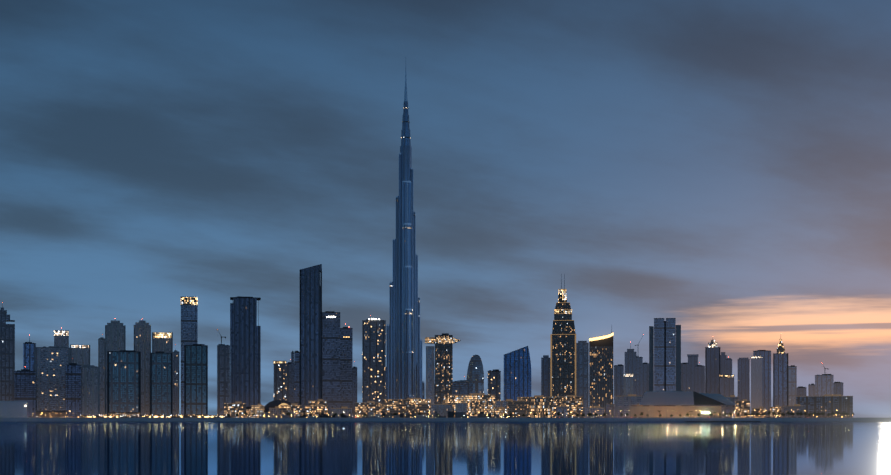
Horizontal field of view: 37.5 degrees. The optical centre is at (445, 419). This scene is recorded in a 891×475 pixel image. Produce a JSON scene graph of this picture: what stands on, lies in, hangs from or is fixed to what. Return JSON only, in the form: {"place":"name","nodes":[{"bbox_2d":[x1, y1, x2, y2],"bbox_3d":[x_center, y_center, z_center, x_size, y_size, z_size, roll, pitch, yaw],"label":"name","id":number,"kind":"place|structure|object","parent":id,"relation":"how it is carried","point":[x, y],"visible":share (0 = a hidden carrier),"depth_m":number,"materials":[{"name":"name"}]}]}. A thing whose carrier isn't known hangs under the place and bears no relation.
{"place":"outdoors","nodes":[
{"label":"outdoors","id":0,"kind":"place"},
{"bbox_2d":[1,415,845,417],"bbox_3d":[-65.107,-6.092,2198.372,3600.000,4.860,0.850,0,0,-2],"label":"quay lights and rail","id":1,"kind":"object","parent":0,"point":[395,417],"visible":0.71,"depth_m":2199.89,"materials":[{"name":"yellow"}]},
{"bbox_2d":[0,422,890,474],"bbox_3d":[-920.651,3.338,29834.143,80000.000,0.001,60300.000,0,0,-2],"label":"water","id":2,"kind":"structure","parent":0,"point":[445,448],"depth_m":152.97,"materials":[{"name":"blue liquid"}]},
{"bbox_2d":[0,418,890,421],"bbox_3d":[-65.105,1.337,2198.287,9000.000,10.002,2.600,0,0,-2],"label":"quay wall","id":3,"kind":"structure","parent":2,"relation":"in","point":[430,419],"depth_m":2198.73,"materials":[{"name":"grey concrete"}]},
{"bbox_2d":[687,419,760,421],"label":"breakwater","id":4,"kind":"object","parent":2,"relation":"on","point":[701,420],"visible":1,"depth_m":2200.01,"materials":[{"name":"grey"}]},
{"label":"ground","id":5,"kind":"structure","parent":0,"visible":0},
{"bbox_2d":[0,302,14,400],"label":"crowned tower","id":6,"kind":"structure","parent":5,"relation":"on","point":[7,350],"depth_m":2737.57,"materials":[{"name":"glass"}]},
{"bbox_2d":[0,401,26,417],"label":"building","id":7,"kind":"structure","parent":5,"relation":"on","point":[13,409],"depth_m":2218.39,"materials":[{"name":"concrete"}]},
{"bbox_2d":[14,369,35,417],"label":"building","id":8,"kind":"structure","parent":5,"relation":"on","point":[24,384],"depth_m":2416.87,"materials":[{"name":"blue glass"}]},
{"bbox_2d":[23,335,35,370],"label":"skyscraper","id":9,"kind":"structure","parent":5,"relation":"on","point":[28,354],"depth_m":2920.39,"materials":[{"name":"blue glass"}]},
{"bbox_2d":[34,346,70,417],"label":"banded office","id":10,"kind":"structure","parent":5,"relation":"on","point":[51,363],"depth_m":2494.76,"materials":[{"name":"concrete"}]},
{"bbox_2d":[54,328,68,347],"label":"skyscraper","id":11,"kind":"structure","parent":5,"relation":"on","point":[61,337],"depth_m":3022.45,"materials":[{"name":"concrete"}]},
{"bbox_2d":[66,363,80,417],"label":"building","id":12,"kind":"structure","parent":5,"relation":"on","point":[73,389],"depth_m":2428.24,"materials":[{"name":"blue glass"}]},
{"bbox_2d":[70,345,89,366],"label":"building","id":13,"kind":"structure","parent":5,"relation":"on","point":[80,354],"depth_m":2875.08,"materials":[{"name":"concrete"}]},
{"bbox_2d":[81,365,99,417],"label":"building","id":14,"kind":"structure","parent":5,"relation":"on","point":[90,390],"depth_m":2449.21,"materials":[{"name":"concrete"}]},
{"bbox_2d":[98,337,104,414],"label":"skyscraper","id":15,"kind":"structure","parent":5,"relation":"on","point":[101,352],"depth_m":2856.57,"materials":[{"name":"concrete"}]},
{"bbox_2d":[105,318,125,414],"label":"residential tower","id":16,"kind":"structure","parent":5,"relation":"on","point":[115,335],"depth_m":2836.68,"materials":[{"name":"concrete"}]},
{"bbox_2d":[107,350,140,415],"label":"skyscraper","id":17,"kind":"structure","parent":5,"relation":"on","point":[123,382],"depth_m":2480.52,"materials":[{"name":"teal glass"}]},
{"bbox_2d":[134,320,150,414],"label":"residential tower","id":18,"kind":"structure","parent":5,"relation":"on","point":[142,336],"depth_m":2900.08,"materials":[{"name":"concrete"}]},
{"bbox_2d":[82,415,230,417],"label":"waterfront lights","id":19,"kind":"object","parent":5,"relation":"on","point":[153,416],"visible":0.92,"depth_m":2252.07,"materials":[{"name":"grey"}]},
{"bbox_2d":[150,351,171,417],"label":"skyscraper","id":20,"kind":"structure","parent":5,"relation":"on","point":[160,383],"depth_m":2492.89,"materials":[{"name":"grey glass"}]},
{"bbox_2d":[152,332,172,415],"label":"skyscraper","id":21,"kind":"structure","parent":5,"relation":"on","point":[162,341],"depth_m":2851.32,"materials":[{"name":"glass"}]},
{"bbox_2d":[172,349,178,415],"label":"skyscraper","id":22,"kind":"structure","parent":5,"relation":"on","point":[175,382],"depth_m":2603.27,"materials":[{"name":"concrete"}]},
{"bbox_2d":[181,297,197,414],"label":"skyscraper","id":23,"kind":"structure","parent":5,"relation":"on","point":[189,320],"depth_m":2931.32,"materials":[{"name":"blue glass"}]},
{"bbox_2d":[184,344,207,417],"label":"teal block","id":24,"kind":"structure","parent":5,"relation":"on","point":[195,379],"depth_m":2544.40,"materials":[{"name":"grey glass"}]},
{"bbox_2d":[217,344,229,415],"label":"skyscraper","id":25,"kind":"structure","parent":5,"relation":"on","point":[223,373],"depth_m":2804.99,"materials":[{"name":"concrete"}]},
{"bbox_2d":[224,401,245,417],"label":"building","id":26,"kind":"structure","parent":5,"relation":"on","point":[235,408],"depth_m":2376.62,"materials":[{"name":"brown stone"}]},
{"bbox_2d":[230,296,260,417],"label":"skyscraper","id":27,"kind":"structure","parent":5,"relation":"on","point":[245,358],"depth_m":2587.21,"materials":[{"name":"blue glass"}]},
{"bbox_2d":[251,404,264,417],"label":"building","id":28,"kind":"structure","parent":5,"relation":"on","point":[257,409],"depth_m":2427.98,"materials":[{"name":"brown stone"}]},
{"bbox_2d":[269,406,279,417],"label":"building","id":29,"kind":"structure","parent":5,"relation":"on","point":[276,410],"depth_m":2410.54,"materials":[{"name":"concrete"}]},
{"bbox_2d":[264,400,290,411],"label":"vaulted hall","id":30,"kind":"structure","parent":5,"relation":"on","point":[272,404],"depth_m":2439.02,"materials":[{"name":"grey"}]},
{"bbox_2d":[273,361,286,399],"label":"skyscraper","id":31,"kind":"structure","parent":5,"relation":"on","point":[279,380],"depth_m":2888.31,"materials":[{"name":"grey metal"}]},
{"bbox_2d":[286,362,290,402],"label":"skyscraper","id":32,"kind":"structure","parent":5,"relation":"on","point":[288,381],"depth_m":3038.09,"materials":[{"name":"grey concrete"}]},
{"bbox_2d":[280,403,301,417],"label":"building","id":33,"kind":"structure","parent":5,"relation":"on","point":[296,408],"depth_m":2375.72,"materials":[{"name":"brown stone"}]},
{"bbox_2d":[291,351,293,402],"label":"skyscraper","id":34,"kind":"structure","parent":5,"relation":"on","point":[292,376],"depth_m":2988.97,"materials":[{"name":"grey glass"}]},
{"bbox_2d":[294,351,299,404],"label":"skyscraper","id":35,"kind":"structure","parent":5,"relation":"on","point":[296,376],"depth_m":2949.56,"materials":[{"name":"grey glass"}]},
{"bbox_2d":[300,264,321,414],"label":"slanted tower","id":36,"kind":"structure","parent":5,"relation":"on","point":[310,333],"depth_m":2691.03,"materials":[{"name":"blue glass"}]},
{"bbox_2d":[305,404,327,417],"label":"building","id":37,"kind":"structure","parent":5,"relation":"on","point":[316,410],"depth_m":2416.83,"materials":[{"name":"brown stone"}]},
{"bbox_2d":[309,399,326,405],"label":"building","id":38,"kind":"structure","parent":5,"relation":"on","point":[319,401],"depth_m":2492.18,"materials":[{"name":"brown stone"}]},
{"bbox_2d":[322,311,339,413],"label":"sign tower","id":39,"kind":"structure","parent":5,"relation":"on","point":[331,358],"depth_m":2812.19,"materials":[{"name":"grey metal"}]},
{"bbox_2d":[331,407,351,417],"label":"building","id":40,"kind":"structure","parent":5,"relation":"on","point":[344,411],"depth_m":2365.09,"materials":[{"name":"concrete"}]},
{"bbox_2d":[340,324,352,413],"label":"skyscraper","id":41,"kind":"structure","parent":5,"relation":"on","point":[346,366],"depth_m":2853.06,"materials":[{"name":"grey metal"}]},
{"bbox_2d":[353,367,356,416],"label":"skyscraper","id":42,"kind":"structure","parent":5,"relation":"on","point":[354,385],"depth_m":3043.24,"materials":[{"name":"grey concrete"}]},
{"bbox_2d":[355,401,378,417],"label":"building","id":43,"kind":"structure","parent":5,"relation":"on","point":[367,407],"depth_m":2430.19,"materials":[{"name":"brown stone"}]},
{"bbox_2d":[362,318,385,403],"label":"skyscraper","id":44,"kind":"structure","parent":5,"relation":"on","point":[373,359],"depth_m":2754.96,"materials":[{"name":"black glass"}]},
{"bbox_2d":[379,403,382,417],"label":"building","id":45,"kind":"structure","parent":5,"relation":"on","point":[380,408],"depth_m":2596.08,"materials":[{"name":"brown stone"}]},
{"bbox_2d":[383,402,403,417],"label":"building","id":46,"kind":"structure","parent":5,"relation":"on","point":[395,407],"depth_m":2426.51,"materials":[{"name":"brown stone"}]},
{"bbox_2d":[386,70,424,398],"bbox_3d":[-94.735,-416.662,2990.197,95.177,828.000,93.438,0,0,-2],"label":"skyscraper","id":47,"kind":"structure","parent":5,"relation":"on","point":[404,360],"depth_m":2990.17,"materials":[{"name":"blue glass"}]},
{"bbox_2d":[383,398,430,417],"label":"low-rise building","id":48,"kind":"structure","parent":5,"relation":"on","point":[405,402],"depth_m":2697.22,"materials":[{"name":"brown stone"}]},
{"bbox_2d":[407,402,427,417],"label":"building","id":49,"kind":"structure","parent":5,"relation":"on","point":[421,408],"depth_m":2471.62,"materials":[{"name":"brown stone"}]},
{"bbox_2d":[432,403,452,417],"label":"building","id":50,"kind":"structure","parent":5,"relation":"on","point":[442,409],"depth_m":2390.03,"materials":[{"name":"concrete"}]},
{"bbox_2d":[425,333,460,414],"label":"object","id":51,"kind":"structure","parent":5,"relation":"on","point":[439,367],"depth_m":2799.54,"materials":[{"name":"black metal"}]},
{"bbox_2d":[455,401,466,417],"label":"building","id":52,"kind":"structure","parent":5,"relation":"on","point":[461,406],"depth_m":2371.37,"materials":[{"name":"concrete"}]},
{"bbox_2d":[452,378,472,394],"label":"building","id":53,"kind":"structure","parent":5,"relation":"on","point":[462,387],"depth_m":2650.69,"materials":[{"name":"concrete"}]},
{"bbox_2d":[444,393,494,417],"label":"mall terraces","id":54,"kind":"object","parent":5,"relation":"on","point":[454,399],"visible":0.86,"depth_m":2481.02,"materials":[{"name":"brown stone"}]},
{"bbox_2d":[466,355,483,392],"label":"bullet tower","id":55,"kind":"structure","parent":5,"relation":"on","point":[475,373],"depth_m":2904.44,"materials":[{"name":"grey glass"}]},
{"bbox_2d":[470,399,487,417],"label":"building","id":56,"kind":"structure","parent":5,"relation":"on","point":[476,407],"depth_m":2419.26,"materials":[{"name":"brown stone"}]},
{"bbox_2d":[488,369,500,400],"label":"skyscraper","id":57,"kind":"structure","parent":5,"relation":"on","point":[494,381],"depth_m":2722.75,"materials":[{"name":"grey concrete"}]},
{"bbox_2d":[491,407,507,417],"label":"building","id":58,"kind":"structure","parent":5,"relation":"on","point":[499,411],"depth_m":2479.58,"materials":[{"name":"brown stone"}]},
{"bbox_2d":[495,399,512,414],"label":"building","id":59,"kind":"structure","parent":5,"relation":"on","point":[498,404],"depth_m":2503.63,"materials":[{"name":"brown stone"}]},
{"bbox_2d":[504,346,530,400],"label":"blue tower","id":60,"kind":"structure","parent":5,"relation":"on","point":[517,373],"depth_m":2654.04,"materials":[{"name":"blue glass"}]},
{"bbox_2d":[508,399,528,417],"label":"building","id":61,"kind":"structure","parent":5,"relation":"on","point":[520,407],"depth_m":2383.25,"materials":[{"name":"grey stone"}]},
{"bbox_2d":[518,395,550,417],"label":"building","id":62,"kind":"structure","parent":5,"relation":"on","point":[539,403],"depth_m":2423.91,"materials":[{"name":"brown stone"}]},
{"bbox_2d":[259,417,825,417],"bbox_3d":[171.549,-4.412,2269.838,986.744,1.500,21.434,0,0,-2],"label":"corniche cars","id":63,"kind":"object","parent":5,"relation":"on","point":[630,417],"visible":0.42,"depth_m":2273.11,"materials":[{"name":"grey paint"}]},
{"bbox_2d":[541,355,549,396],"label":"skyscraper","id":64,"kind":"structure","parent":5,"relation":"on","point":[545,375],"depth_m":3157.42,"materials":[{"name":"grey concrete"}]},
{"bbox_2d":[556,404,567,417],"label":"building","id":65,"kind":"structure","parent":5,"relation":"on","point":[562,408],"depth_m":2401.41,"materials":[{"name":"grey stone"}]},
{"bbox_2d":[550,274,575,396],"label":"skyscraper","id":66,"kind":"structure","parent":5,"relation":"on","point":[563,359],"depth_m":2909.02,"materials":[{"name":"black metal"}]},
{"bbox_2d":[550,395,582,417],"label":"low-rise building","id":67,"kind":"structure","parent":5,"relation":"on","point":[556,401],"depth_m":2528.26,"materials":[{"name":"brown stone"}]},
{"bbox_2d":[566,399,582,417],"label":"building","id":68,"kind":"structure","parent":5,"relation":"on","point":[576,405],"depth_m":2455.15,"materials":[{"name":"brown stone"}]},
{"bbox_2d":[576,341,588,417],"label":"tower","id":69,"kind":"structure","parent":5,"relation":"on","point":[582,368],"depth_m":3260.16,"materials":[{"name":"glass"}]},
{"bbox_2d":[585,406,603,417],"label":"building","id":70,"kind":"structure","parent":5,"relation":"on","point":[598,410],"depth_m":2387.70,"materials":[{"name":"concrete"}]},
{"bbox_2d":[589,329,612,417],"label":"sail tower","id":71,"kind":"structure","parent":5,"relation":"on","point":[601,371],"depth_m":2759.76,"materials":[{"name":"black glass"}]},
{"bbox_2d":[606,404,613,417],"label":"building","id":72,"kind":"structure","parent":5,"relation":"on","point":[610,408],"depth_m":2476.31,"materials":[{"name":"concrete"}]},
{"bbox_2d":[614,364,623,395],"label":"block","id":73,"kind":"structure","parent":5,"relation":"on","point":[618,380],"depth_m":3715.45,"materials":[{"name":"grey concrete"}]},
{"bbox_2d":[614,394,641,417],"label":"building","id":74,"kind":"structure","parent":5,"relation":"on","point":[623,404],"depth_m":2461.28,"materials":[{"name":"grey stone"}]},
{"bbox_2d":[623,373,633,395],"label":"high-rise building","id":75,"kind":"structure","parent":5,"relation":"on","point":[628,383],"depth_m":3012.77,"materials":[{"name":"concrete"}]},
{"bbox_2d":[625,342,635,393],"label":"spire tower","id":76,"kind":"structure","parent":5,"relation":"on","point":[630,360],"depth_m":3916.92,"materials":[{"name":"grey glass"}]},
{"bbox_2d":[636,356,642,397],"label":"skyscraper","id":77,"kind":"structure","parent":5,"relation":"on","point":[639,376],"depth_m":4118.38,"materials":[{"name":"grey concrete"}]},
{"bbox_2d":[643,362,648,405],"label":"block","id":78,"kind":"structure","parent":5,"relation":"on","point":[645,377],"depth_m":4320.75,"materials":[{"name":"grey concrete"}]},
{"bbox_2d":[649,318,680,405],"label":"twin slab tower","id":79,"kind":"structure","parent":5,"relation":"on","point":[664,355],"depth_m":3166.80,"materials":[{"name":"blue glass"}]},
{"bbox_2d":[630,391,736,417],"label":"low-rise building","id":80,"kind":"structure","parent":5,"relation":"on","point":[668,398],"depth_m":2383.48,"materials":[{"name":"grey"}]},
{"bbox_2d":[681,363,688,405],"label":"block","id":81,"kind":"structure","parent":5,"relation":"on","point":[684,376],"depth_m":4223.81,"materials":[{"name":"grey concrete"}]},
{"bbox_2d":[687,354,698,405],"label":"head tower","id":82,"kind":"structure","parent":5,"relation":"on","point":[693,360],"depth_m":4426.54,"materials":[{"name":"grey metal"}]},
{"bbox_2d":[695,362,704,405],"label":"block","id":83,"kind":"structure","parent":5,"relation":"on","point":[699,378],"depth_m":4024.74,"materials":[{"name":"grey metal"}]},
{"bbox_2d":[705,340,719,405],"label":"lantern tower","id":84,"kind":"structure","parent":5,"relation":"on","point":[712,367],"depth_m":3724.07,"materials":[{"name":"grey concrete"}]},
{"bbox_2d":[720,352,726,374],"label":"skyscraper","id":85,"kind":"structure","parent":5,"relation":"on","point":[723,356],"depth_m":4832.85,"materials":[{"name":"grey concrete"}]},
{"bbox_2d":[719,375,733,405],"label":"building","id":86,"kind":"structure","parent":5,"relation":"on","point":[726,385],"depth_m":3221.20,"materials":[{"name":"grey concrete"}]},
{"bbox_2d":[725,358,731,374],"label":"skyscraper","id":87,"kind":"structure","parent":5,"relation":"on","point":[728,366],"depth_m":4732.40,"materials":[{"name":"grey concrete"}]},
{"bbox_2d":[722,395,737,417],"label":"building","id":88,"kind":"structure","parent":5,"relation":"on","point":[727,409],"depth_m":2516.74,"materials":[{"name":"grey stone"}]},
{"bbox_2d":[735,399,749,417],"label":"building","id":89,"kind":"structure","parent":5,"relation":"on","point":[743,405],"depth_m":2457.89,"materials":[{"name":"brown stone"}]},
{"bbox_2d":[737,358,749,400],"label":"block","id":90,"kind":"structure","parent":5,"relation":"on","point":[743,378],"depth_m":4330.92,"materials":[{"name":"grey concrete"}]},
{"bbox_2d":[751,356,761,416],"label":"skyscraper","id":91,"kind":"structure","parent":5,"relation":"on","point":[756,381],"depth_m":3525.89,"materials":[{"name":"concrete"}]},
{"bbox_2d":[752,406,765,417],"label":"building","id":92,"kind":"structure","parent":5,"relation":"on","point":[760,409],"depth_m":2452.68,"materials":[{"name":"brown stone"}]},
{"bbox_2d":[753,350,770,416],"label":"tower","id":93,"kind":"structure","parent":5,"relation":"on","point":[766,378],"depth_m":3825.94,"materials":[{"name":"grey concrete"}]},
{"bbox_2d":[770,405,781,417],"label":"building","id":94,"kind":"structure","parent":5,"relation":"on","point":[776,409],"depth_m":2393.55,"materials":[{"name":"brown stone"}]},
{"bbox_2d":[773,339,787,417],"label":"spired tower","id":95,"kind":"structure","parent":5,"relation":"on","point":[780,377],"depth_m":3629.17,"materials":[{"name":"grey metal"}]},
{"bbox_2d":[788,365,796,405],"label":"skyscraper","id":96,"kind":"structure","parent":5,"relation":"on","point":[792,382],"depth_m":3730.03,"materials":[{"name":"grey glass"}]},
{"bbox_2d":[784,404,804,417],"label":"building","id":97,"kind":"structure","parent":5,"relation":"on","point":[795,408],"depth_m":2424.98,"materials":[{"name":"grey stone"}]},
{"bbox_2d":[797,386,806,395],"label":"building","id":98,"kind":"structure","parent":5,"relation":"on","point":[801,390],"depth_m":4235.61,"materials":[{"name":"grey concrete"}]},
{"bbox_2d":[808,384,814,395],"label":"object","id":99,"kind":"object","parent":5,"relation":"on","point":[811,389],"visible":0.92,"depth_m":3530.73,"materials":[{"name":"grey concrete"}]},
{"bbox_2d":[796,394,852,417],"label":"low-rise building","id":100,"kind":"structure","parent":5,"relation":"on","point":[827,404],"depth_m":2621.90,"materials":[{"name":"concrete"}]},
{"bbox_2d":[815,374,833,395],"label":"high-rise building","id":101,"kind":"structure","parent":5,"relation":"on","point":[824,384],"depth_m":3632.32,"materials":[{"name":"grey concrete"}]},
{"bbox_2d":[834,382,842,395],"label":"building","id":102,"kind":"structure","parent":5,"relation":"on","point":[838,387],"depth_m":4340.52,"materials":[{"name":"grey concrete"}]},
{"bbox_3d":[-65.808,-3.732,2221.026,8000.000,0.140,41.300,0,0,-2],"label":"corniche road","id":103,"kind":"structure","parent":0,"visible":0},
{"bbox_2d":[261,410,511,417],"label":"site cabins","id":104,"kind":"object","parent":103,"relation":"on","point":[481,414],"visible":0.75,"depth_m":2233.82,"materials":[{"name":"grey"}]}
]}

